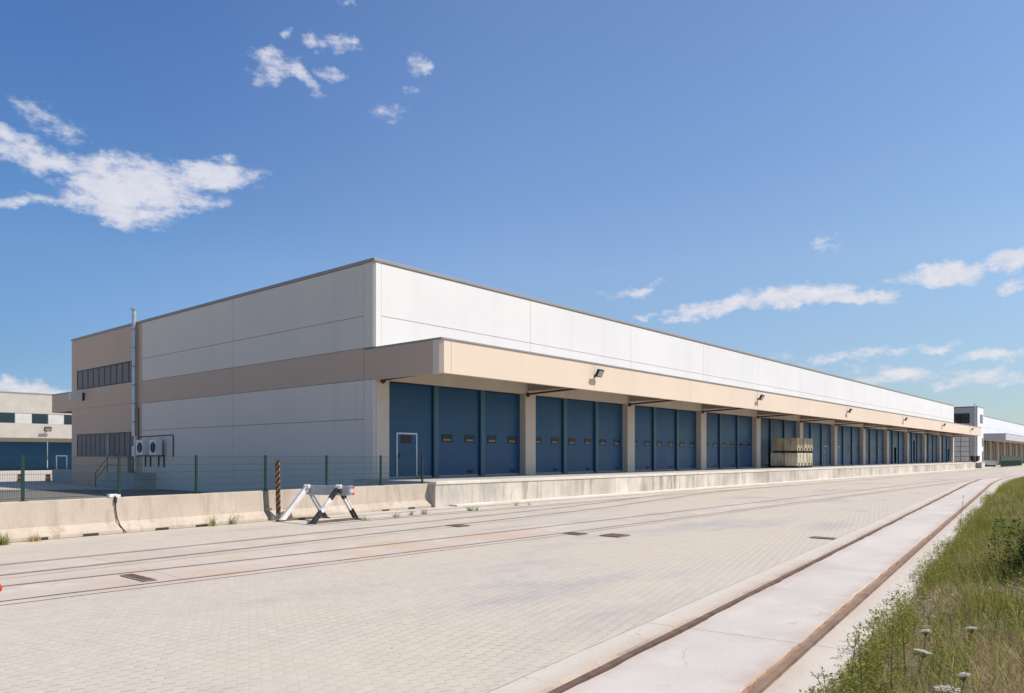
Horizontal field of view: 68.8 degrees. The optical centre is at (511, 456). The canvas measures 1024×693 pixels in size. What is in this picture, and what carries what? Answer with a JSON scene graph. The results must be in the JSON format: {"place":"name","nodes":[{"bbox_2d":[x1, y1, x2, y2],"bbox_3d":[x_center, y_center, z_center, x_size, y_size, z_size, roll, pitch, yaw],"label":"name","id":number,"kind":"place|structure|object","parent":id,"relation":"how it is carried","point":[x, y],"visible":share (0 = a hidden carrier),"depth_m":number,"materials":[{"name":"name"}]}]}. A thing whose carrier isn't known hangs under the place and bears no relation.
{"place":"outdoors","nodes":[
{"label":"outdoors","id":0,"kind":"place"},
{"bbox_2d":[0,391,71,471],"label":"warehouse","id":1,"kind":"structure","parent":0,"point":[19,436],"depth_m":102.02,"materials":[{"name":"beige paint"}]},
{"bbox_2d":[0,441,46,470],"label":"dock door","id":2,"kind":"structure","parent":1,"relation":"in","point":[32,451],"depth_m":101.92,"materials":[{"name":"blue paint"}]},
{"bbox_2d":[48,442,71,469],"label":"dock door","id":3,"kind":"structure","parent":1,"relation":"in","point":[54,448],"depth_m":105.19,"materials":[{"name":"blue paint"}]},
{"bbox_2d":[45,474,51,481],"bbox_3d":[-37.000,1.740,59.600,0.468,0.620,0.480,0,0,0],"label":"orange drum","id":4,"kind":"object","parent":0,"point":[47,477],"visible":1,"depth_m":59.46,"materials":[{"name":"plastic"}]},
{"bbox_2d":[0,490,263,503],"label":"asphalt","id":5,"kind":"structure","parent":0,"point":[46,495],"depth_m":40.83,"materials":[{"name":"grey asphalt"}]},
{"bbox_2d":[0,460,1023,692],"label":"yard paving","id":6,"kind":"structure","parent":0,"point":[482,618],"depth_m":10.46,"materials":[{"name":"grey concrete"}]},
{"bbox_2d":[0,531,16,544],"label":"weed tuft","id":7,"kind":"object","parent":6,"relation":"on","point":[3,541],"visible":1,"depth_m":17.25,"materials":[{"name":"green plant"}]},
{"bbox_2d":[26,532,42,541],"bbox_3d":[-11.477,1.933,17.948,0.427,0.234,0.510,0,0,0],"label":"weed tuft","id":8,"kind":"object","parent":6,"relation":"on","point":[32,538],"visible":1,"depth_m":17.96,"materials":[{"name":"plant"}]},
{"bbox_2d":[95,458,154,489],"bbox_3d":[-25.000,1.076,48.145,6.022,1.947,1.300,0,0,41],"label":"concrete stair","id":9,"kind":"object","parent":6,"relation":"on","point":[133,481],"visible":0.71,"depth_m":46.42,"materials":[{"name":"grey concrete"}]},
{"bbox_2d":[0,491,267,542],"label":"concrete barrier","id":10,"kind":"object","parent":6,"relation":"on","point":[71,518],"visible":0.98,"depth_m":20.01,"materials":[{"name":"beige concrete"}]},
{"bbox_2d":[107,494,125,532],"bbox_3d":[-10.479,1.524,19.833,0.442,1.028,0.320,0,0,35],"label":"junction box","id":11,"kind":"object","parent":10,"relation":"on","point":[114,496],"visible":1,"depth_m":19.83,"materials":[{"name":"white plastic"}]},
{"bbox_2d":[0,455,424,501],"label":"fence","id":12,"kind":"object","parent":10,"relation":"on","point":[358,468],"visible":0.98,"depth_m":22.36,"materials":[{"name":"green metal"}]},
{"bbox_2d":[207,514,221,525],"bbox_3d":[-8.803,1.831,21.896,0.684,0.438,0.735,0,0,-41],"label":"weed tuft","id":13,"kind":"object","parent":6,"relation":"on","point":[213,522],"visible":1,"depth_m":21.85,"materials":[{"name":"green plant"}]},
{"bbox_2d":[276,484,360,523],"bbox_3d":[-5.969,1.496,23.594,2.130,1.201,2.176,0,0,37],"label":"buffer stop","id":14,"kind":"object","parent":6,"relation":"on","point":[332,492],"visible":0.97,"depth_m":23.63,"materials":[{"name":"white paint"}]},
{"bbox_2d":[0,484,795,578],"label":"railway track","id":15,"kind":"structure","parent":6,"relation":"on","point":[309,533],"depth_m":18.19,"materials":[{"name":"concrete"}]},
{"bbox_2d":[0,475,1013,604],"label":"railway track","id":16,"kind":"structure","parent":6,"relation":"on","point":[379,545],"depth_m":15.46,"materials":[{"name":"grey concrete"}]},
{"bbox_2d":[120,574,157,581],"bbox_3d":[-6.250,2.027,12.500,0.950,0.014,0.220,0,0,41],"label":"drain grate","id":17,"kind":"object","parent":16,"relation":"on","point":[138,577],"visible":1,"depth_m":12.44,"materials":[{"name":"metal"}]},
{"bbox_2d":[51,257,981,495],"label":"warehouse","id":18,"kind":"structure","parent":6,"relation":"on","point":[366,360],"depth_m":41.72,"materials":[{"name":"white paint"}]},
{"bbox_2d":[69,392,84,400],"bbox_3d":[-31.326,-4.300,53.809,0.180,0.560,0.950,0,0,41],"label":"box sign","id":19,"kind":"object","parent":18,"relation":"attached to","point":[76,396],"visible":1,"depth_m":53.76,"materials":[{"name":"white plastic"}]},
{"bbox_2d":[77,361,131,389],"bbox_3d":[-28.248,-5.550,51.867,10.020,1.400,0.080,0,0,41],"label":"window","id":20,"kind":"structure","parent":18,"relation":"in","point":[122,363],"depth_m":51.82,"materials":[{"name":"grey glass"}]},
{"bbox_2d":[77,432,131,455],"bbox_3d":[-28.248,-0.785,51.867,10.020,1.610,0.080,0,0,41],"label":"window","id":21,"kind":"structure","parent":18,"relation":"in","point":[109,443],"depth_m":51.65,"materials":[{"name":"grey glass"}]},
{"bbox_2d":[128,457,133,471],"bbox_3d":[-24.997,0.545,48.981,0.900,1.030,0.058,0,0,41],"label":"side door","id":22,"kind":"structure","parent":18,"relation":"in","point":[130,459],"depth_m":48.98,"materials":[{"name":"metal"}]},
{"bbox_2d":[136,440,150,466],"bbox_3d":[-23.210,-0.165,47.066,0.960,1.670,0.608,0,0,41],"label":"air conditioner","id":23,"kind":"object","parent":18,"relation":"attached to","point":[142,447],"visible":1,"depth_m":46.78,"materials":[{"name":"white metal"}]},
{"bbox_2d":[149,440,164,466],"bbox_3d":[-21.806,-0.165,45.862,0.960,1.670,0.608,0,0,41],"label":"air conditioner","id":24,"kind":"object","parent":18,"relation":"attached to","point":[155,447],"visible":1,"depth_m":45.56,"materials":[{"name":"white metal"}]},
{"bbox_2d":[389,382,431,478],"bbox_3d":[-4.808,-1.164,34.767,0.130,4.367,2.940,0,0,41],"label":"dock door","id":25,"kind":"structure","parent":18,"relation":"in","point":[410,406],"depth_m":34.85,"materials":[{"name":"blue paint"}]},
{"bbox_2d":[439,387,478,476],"bbox_3d":[-2.682,-1.164,37.277,0.090,4.367,2.940,0,0,41],"label":"dock door","id":26,"kind":"structure","parent":18,"relation":"in","point":[458,408],"depth_m":37.27,"materials":[{"name":"blue paint"}]},
{"bbox_2d":[485,392,519,475],"bbox_3d":[-0.540,-1.164,39.774,0.090,4.367,2.940,0,0,41],"label":"dock door","id":27,"kind":"structure","parent":18,"relation":"in","point":[502,410],"depth_m":39.79,"materials":[{"name":"blue paint"}]},
{"bbox_2d":[536,397,561,473],"bbox_3d":[1.947,-1.164,42.675,0.090,4.367,2.940,0,0,41],"label":"dock door","id":28,"kind":"structure","parent":18,"relation":"in","point":[548,410],"depth_m":42.82,"materials":[{"name":"blue paint"}]},
{"bbox_2d":[567,400,593,472],"bbox_3d":[4.089,-1.164,45.171,0.090,4.367,2.940,0,0,41],"label":"dock door","id":29,"kind":"structure","parent":18,"relation":"in","point":[580,414],"depth_m":45.22,"materials":[{"name":"blue paint"}]},
{"bbox_2d":[594,369,603,377],"bbox_3d":[4.398,-4.220,38.082,0.446,0.403,0.480,0,0,41],"label":"floodlight","id":30,"kind":"object","parent":18,"relation":"attached to","point":[599,372],"visible":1,"depth_m":37.92,"materials":[{"name":"black metal"}]},
{"bbox_2d":[599,403,622,471],"bbox_3d":[6.231,-1.164,47.668,0.090,4.367,2.940,0,0,41],"label":"dock door","id":31,"kind":"structure","parent":18,"relation":"in","point":[610,415],"depth_m":47.71,"materials":[{"name":"blue paint"}]},
{"bbox_2d":[635,406,651,470],"bbox_3d":[8.718,-1.164,50.568,0.090,4.367,2.940,0,0,41],"label":"dock door","id":32,"kind":"structure","parent":18,"relation":"in","point":[643,415],"depth_m":50.80,"materials":[{"name":"blue paint"}]},
{"bbox_2d":[656,408,674,470],"bbox_3d":[10.860,-1.164,53.065,0.090,4.367,2.940,0,0,41],"label":"dock door","id":33,"kind":"structure","parent":18,"relation":"in","point":[665,418],"depth_m":53.10,"materials":[{"name":"blue paint"}]},
{"bbox_2d":[679,410,695,469],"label":"dock door","id":34,"kind":"structure","parent":18,"relation":"in","point":[687,419],"depth_m":55.60,"materials":[{"name":"blue paint"}]},
{"bbox_2d":[706,413,718,468],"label":"dock door","id":35,"kind":"structure","parent":18,"relation":"in","point":[711,419],"depth_m":58.63,"materials":[{"name":"blue paint"}]},
{"bbox_2d":[722,414,735,468],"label":"dock door","id":36,"kind":"structure","parent":18,"relation":"in","point":[728,421],"depth_m":60.98,"materials":[{"name":"blue paint"}]},
{"bbox_2d":[739,416,751,467],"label":"dock door","id":37,"kind":"structure","parent":18,"relation":"in","point":[745,423],"depth_m":63.52,"materials":[{"name":"blue paint"}]},
{"bbox_2d":[761,418,769,467],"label":"dock door","id":38,"kind":"structure","parent":18,"relation":"in","point":[764,422],"depth_m":66.63,"materials":[{"name":"blue paint"}]},
{"bbox_2d":[772,419,782,452],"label":"dock door","id":39,"kind":"structure","parent":18,"relation":"in","point":[777,425],"depth_m":68.93,"materials":[{"name":"blue paint"}]},
{"bbox_2d":[786,421,795,437],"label":"dock door","id":40,"kind":"structure","parent":18,"relation":"in","point":[790,425],"depth_m":71.40,"materials":[{"name":"blue paint"}]},
{"bbox_2d":[803,422,809,438],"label":"dock door","id":41,"kind":"structure","parent":18,"relation":"in","point":[806,426],"depth_m":74.70,"materials":[{"name":"blue paint"}]},
{"bbox_2d":[812,423,820,465],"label":"dock door","id":42,"kind":"structure","parent":18,"relation":"in","point":[816,428],"depth_m":76.92,"materials":[{"name":"blue paint"}]},
{"bbox_2d":[823,424,830,465],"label":"dock door","id":43,"kind":"structure","parent":18,"relation":"in","point":[826,428],"depth_m":79.28,"materials":[{"name":"blue paint"}]},
{"bbox_2d":[837,426,841,464],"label":"dock door","id":44,"kind":"structure","parent":18,"relation":"in","point":[839,428],"depth_m":82.56,"materials":[{"name":"blue paint"}]},
{"bbox_2d":[844,426,850,464],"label":"dock door","id":45,"kind":"structure","parent":18,"relation":"in","point":[847,430],"depth_m":84.73,"materials":[{"name":"blue paint"}]},
{"bbox_2d":[853,427,859,464],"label":"dock door","id":46,"kind":"structure","parent":18,"relation":"in","point":[856,431],"depth_m":87.31,"materials":[{"name":"blue paint"}]},
{"bbox_2d":[866,428,868,464],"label":"dock door","id":47,"kind":"structure","parent":18,"relation":"in","point":[867,430],"depth_m":90.65,"materials":[{"name":"blue paint"}]},
{"bbox_2d":[871,429,876,463],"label":"dock door","id":48,"kind":"structure","parent":18,"relation":"in","point":[873,431],"depth_m":92.87,"materials":[{"name":"blue paint"}]},
{"bbox_2d":[878,430,883,463],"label":"dock door","id":49,"kind":"structure","parent":18,"relation":"in","point":[880,432],"depth_m":95.12,"materials":[{"name":"blue paint"}]},
{"bbox_2d":[889,431,891,463],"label":"dock door","id":50,"kind":"structure","parent":18,"relation":"in","point":[890,432],"depth_m":98.60,"materials":[{"name":"blue paint"}]},
{"bbox_2d":[893,431,897,463],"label":"dock door","id":51,"kind":"structure","parent":18,"relation":"in","point":[895,433],"depth_m":100.52,"materials":[{"name":"blue paint"}]},
{"bbox_2d":[900,432,903,463],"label":"dock door","id":52,"kind":"structure","parent":18,"relation":"in","point":[901,433],"depth_m":102.92,"materials":[{"name":"blue paint"}]},
{"bbox_2d":[909,433,910,462],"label":"dock door","id":53,"kind":"structure","parent":18,"relation":"in","point":[909,433],"depth_m":106.48,"materials":[{"name":"blue paint"}]},
{"bbox_2d":[913,433,916,462],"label":"dock door","id":54,"kind":"structure","parent":18,"relation":"in","point":[914,434],"depth_m":108.66,"materials":[{"name":"blue paint"}]},
{"bbox_2d":[918,433,921,462],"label":"dock door","id":55,"kind":"structure","parent":18,"relation":"in","point":[919,435],"depth_m":110.85,"materials":[{"name":"blue paint"}]},
{"bbox_2d":[926,434,927,462],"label":"dock door","id":56,"kind":"structure","parent":18,"relation":"in","point":[926,434],"depth_m":114.50,"materials":[{"name":"blue paint"}]},
{"bbox_2d":[929,434,932,462],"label":"dock door","id":57,"kind":"structure","parent":18,"relation":"in","point":[930,436],"depth_m":116.34,"materials":[{"name":"blue paint"}]},
{"bbox_2d":[934,435,936,462],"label":"dock door","id":58,"kind":"structure","parent":18,"relation":"in","point":[935,436],"depth_m":119.02,"materials":[{"name":"blue paint"}]},
{"bbox_2d":[943,436,945,461],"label":"dock door","id":59,"kind":"structure","parent":18,"relation":"in","point":[944,437],"depth_m":124.15,"materials":[{"name":"blue paint"}]},
{"bbox_2d":[563,532,588,534],"bbox_3d":[1.650,2.027,19.650,0.600,0.014,0.420,0,0,41],"label":"manhole cover","id":60,"kind":"object","parent":6,"relation":"on","point":[577,533],"visible":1,"depth_m":19.56,"materials":[{"name":"metal"}]},
{"bbox_2d":[600,533,628,536],"bbox_3d":[2.650,2.027,19.200,0.600,0.014,0.600,0,0,41],"label":"manhole cover","id":61,"kind":"object","parent":6,"relation":"on","point":[615,535],"visible":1,"depth_m":19.09,"materials":[{"name":"metal"}]},
{"bbox_2d":[268,469,988,524],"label":"dock apron","id":62,"kind":"object","parent":6,"relation":"on","point":[405,513],"visible":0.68,"depth_m":32.81,"materials":[{"name":"concrete"}]},
{"bbox_2d":[266,460,281,520],"bbox_3d":[-7.550,1.085,23.750,0.540,1.930,0.240,0,0,0],"label":"striped post","id":63,"kind":"object","parent":62,"relation":"on","point":[277,488],"visible":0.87,"depth_m":23.71,"materials":[{"name":"metal"}]},
{"bbox_2d":[264,483,432,519],"bbox_3d":[-5.637,1.575,27.028,0.726,0.950,7.680,0,0,35],"label":"concrete barrier","id":64,"kind":"object","parent":62,"relation":"on","point":[366,499],"visible":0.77,"depth_m":27.07,"materials":[{"name":"beige concrete"}]},
{"bbox_2d":[302,466,1022,521],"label":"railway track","id":65,"kind":"structure","parent":62,"relation":"on","point":[609,499],"depth_m":34.12,"materials":[{"name":"brown metal"}]},
{"bbox_2d":[354,462,979,506],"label":"loading platform","id":66,"kind":"structure","parent":6,"relation":"on","point":[465,491],"depth_m":40.45,"materials":[{"name":"concrete"}]},
{"bbox_2d":[770,453,783,467],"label":"plastic container","id":67,"kind":"object","parent":66,"relation":"on","point":[776,460],"visible":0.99,"depth_m":65.58,"materials":[{"name":"beige plastic"}]},
{"bbox_2d":[773,438,783,452],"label":"plastic container","id":68,"kind":"object","parent":67,"relation":"on","point":[778,445],"visible":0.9,"depth_m":65.58,"materials":[{"name":"beige plastic"}]},
{"bbox_2d":[784,453,799,467],"bbox_3d":[24.412,0.385,65.047,1.180,1.270,0.710,0,0,40],"label":"plastic container","id":69,"kind":"object","parent":66,"relation":"on","point":[791,460],"visible":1,"depth_m":64.78,"materials":[{"name":"beige plastic"}]},
{"bbox_2d":[784,438,799,452],"bbox_3d":[24.386,-0.935,65.069,1.180,1.270,0.710,0,0,38],"label":"plastic container","id":70,"kind":"object","parent":69,"relation":"on","point":[791,445],"visible":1,"depth_m":64.80,"materials":[{"name":"beige plastic"}]},
{"bbox_2d":[800,453,802,467],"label":"plastic container","id":71,"kind":"object","parent":66,"relation":"on","point":[801,460],"visible":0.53,"depth_m":65.26,"materials":[{"name":"beige plastic"}]},
{"bbox_2d":[800,438,802,452],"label":"plastic container","id":72,"kind":"object","parent":71,"relation":"on","point":[801,445],"visible":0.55,"depth_m":65.35,"materials":[{"name":"beige plastic"}]},
{"bbox_2d":[803,453,806,467],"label":"plastic container","id":73,"kind":"object","parent":66,"relation":"on","point":[804,460],"visible":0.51,"depth_m":65.89,"materials":[{"name":"beige plastic"}]},
{"bbox_2d":[803,438,806,452],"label":"plastic container","id":74,"kind":"object","parent":73,"relation":"on","point":[804,445],"visible":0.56,"depth_m":65.81,"materials":[{"name":"beige plastic"}]},
{"bbox_2d":[807,453,809,467],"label":"plastic container","id":75,"kind":"object","parent":66,"relation":"on","point":[808,460],"visible":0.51,"depth_m":66.34,"materials":[{"name":"beige plastic"}]},
{"bbox_2d":[807,438,809,452],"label":"plastic container","id":76,"kind":"object","parent":75,"relation":"on","point":[808,445],"visible":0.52,"depth_m":66.50,"materials":[{"name":"beige plastic"}]},
{"bbox_2d":[487,480,973,692],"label":"track bed","id":77,"kind":"object","parent":6,"relation":"on","point":[548,678],"visible":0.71,"depth_m":9.08,"materials":[{"name":"concrete"}]},
{"bbox_2d":[563,481,994,692],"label":"track bed","id":78,"kind":"object","parent":6,"relation":"on","point":[740,646],"visible":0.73,"depth_m":9.08,"materials":[{"name":"concrete"}]},
{"bbox_2d":[547,472,1022,692],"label":"railway track","id":79,"kind":"structure","parent":78,"relation":"on","point":[767,681],"depth_m":9.18,"materials":[{"name":"brown metal"}]},
{"bbox_2d":[810,536,836,538],"bbox_3d":[7.750,2.027,18.600,0.600,0.014,0.300,0,0,41],"label":"manhole cover","id":80,"kind":"object","parent":6,"relation":"on","point":[823,537],"visible":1,"depth_m":18.54,"materials":[{"name":"metal"}]},
{"bbox_2d":[976,462,984,467],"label":"wall","id":81,"kind":"structure","parent":6,"relation":"on","point":[980,465],"depth_m":126.08,"materials":[{"name":"concrete"}]},
{"bbox_2d":[983,460,998,466],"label":"skip","id":82,"kind":"object","parent":6,"relation":"on","point":[990,463],"visible":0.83,"depth_m":145.00,"materials":[{"name":"grey metal"}]},
{"bbox_2d":[978,472,1023,480],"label":"track bed","id":83,"kind":"object","parent":6,"relation":"on","point":[996,478],"visible":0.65,"depth_m":68.22,"materials":[{"name":"concrete"}]},
{"bbox_2d":[1000,456,1021,466],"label":"green fence","id":84,"kind":"object","parent":6,"relation":"on","point":[1006,461],"visible":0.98,"depth_m":147.71,"materials":[{"name":"metal"}]},
{"bbox_2d":[0,0,1023,456],"label":"sky","id":85,"kind":"structure","parent":0,"point":[835,187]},
{"bbox_2d":[741,484,989,692],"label":"groove grit","id":86,"kind":"object","parent":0,"point":[788,654],"visible":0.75,"depth_m":9.74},
{"bbox_2d":[762,485,990,692],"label":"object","id":87,"kind":"object","parent":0,"point":[850,612],"visible":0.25,"depth_m":9.44,"materials":[{"name":"brown metal"}]},
{"bbox_2d":[763,474,1023,692],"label":"track bed edge","id":88,"kind":"object","parent":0,"point":[814,660],"visible":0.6,"depth_m":8.82,"materials":[{"name":"concrete"}]},
{"bbox_2d":[841,476,1023,692],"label":"verge","id":89,"kind":"structure","parent":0,"point":[914,657],"depth_m":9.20,"materials":[{"name":"green plant"}]},
{"bbox_2d":[810,668,831,692],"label":"tall weed","id":90,"kind":"object","parent":89,"relation":"on","point":[827,686],"visible":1,"depth_m":5.80,"materials":[{"name":"green plant"}]},
{"bbox_2d":[847,627,860,691],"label":"tall weed","id":91,"kind":"object","parent":89,"relation":"on","point":[855,643],"visible":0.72,"depth_m":6.93,"materials":[{"name":"green plant"}]},
{"bbox_2d":[851,631,876,691],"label":"tall weed","id":92,"kind":"object","parent":89,"relation":"on","point":[859,654],"visible":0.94,"depth_m":6.51,"materials":[{"name":"green plant"}]},
{"bbox_2d":[885,620,898,690],"bbox_3d":[3.483,1.876,6.840,0.126,0.788,0.154,0,0,34],"label":"tall weed","id":93,"kind":"object","parent":89,"relation":"on","point":[891,657],"visible":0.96,"depth_m":6.85,"materials":[{"name":"green plant"}]},
{"bbox_2d":[894,605,912,671],"bbox_3d":[4.115,1.903,7.856,0.178,0.735,0.231,0,0,-45],"label":"tall weed","id":94,"kind":"object","parent":89,"relation":"on","point":[900,606],"visible":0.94,"depth_m":7.86,"materials":[{"name":"green plant"}]},
{"bbox_2d":[799,477,1023,692],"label":"leafy weeds","id":95,"kind":"object","parent":89,"relation":"on","point":[878,646],"visible":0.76,"depth_m":9.12,"materials":[{"name":"green plant"}]},
{"bbox_2d":[908,649,931,692],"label":"umbel flower","id":96,"kind":"object","parent":89,"relation":"on","point":[923,655],"visible":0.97,"depth_m":6.98,"materials":[{"name":"white plant"}]},
{"bbox_2d":[921,629,933,653],"bbox_3d":[4.477,2.055,8.105,0.184,0.350,0.176,0,0,0],"label":"umbel flower","id":97,"kind":"object","parent":89,"relation":"on","point":[925,630],"visible":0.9,"depth_m":8.10,"materials":[{"name":"white plant"}]},
{"bbox_2d":[834,496,1023,692],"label":"seeding stalks","id":98,"kind":"object","parent":89,"relation":"on","point":[965,608],"visible":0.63,"depth_m":8.92,"materials":[{"name":"plant"}]},
{"bbox_2d":[933,685,960,692],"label":"umbel flower","id":99,"kind":"object","parent":89,"relation":"on","point":[936,689],"visible":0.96,"depth_m":5.86,"materials":[{"name":"white plant"}]},
{"bbox_2d":[893,476,1023,650],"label":"weeds","id":100,"kind":"object","parent":89,"relation":"on","point":[923,597],"visible":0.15,"depth_m":11.45,"materials":[{"name":"plant"}]},
{"bbox_2d":[952,672,972,692],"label":"umbel flower","id":101,"kind":"object","parent":89,"relation":"on","point":[962,674],"visible":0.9,"depth_m":6.41,"materials":[{"name":"white plant"}]},
{"bbox_2d":[961,627,976,656],"bbox_3d":[4.974,2.046,8.143,0.182,0.369,0.161,0,0,20],"label":"umbel flower","id":102,"kind":"object","parent":89,"relation":"on","point":[971,629],"visible":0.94,"depth_m":8.14,"materials":[{"name":"white plant"}]},
{"bbox_2d":[981,518,1023,571],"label":"bush","id":103,"kind":"object","parent":89,"relation":"on","point":[1018,550],"visible":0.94,"depth_m":13.56,"materials":[{"name":"green plant"}]},
{"bbox_2d":[954,403,983,461],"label":"stair tower","id":104,"kind":"structure","parent":0,"point":[966,448],"depth_m":133.48,"materials":[{"name":"grey metal"}]},
{"bbox_2d":[954,413,969,422],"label":"window","id":105,"kind":"structure","parent":104,"relation":"in","point":[958,418],"depth_m":133.65,"materials":[{"name":"black glass"}]},
{"bbox_2d":[954,436,969,461],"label":"window","id":106,"kind":"structure","parent":104,"relation":"in","point":[961,444],"depth_m":133.65,"materials":[{"name":"white glass"}]},
{"bbox_2d":[983,415,1023,464],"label":"warehouse","id":107,"kind":"structure","parent":0,"point":[1002,437],"depth_m":174.46,"materials":[{"name":"grey metal"}]},
{"bbox_2d":[984,442,1023,464],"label":"dock door","id":108,"kind":"structure","parent":107,"relation":"in","point":[993,444],"depth_m":178.88,"materials":[{"name":"brown paint"}]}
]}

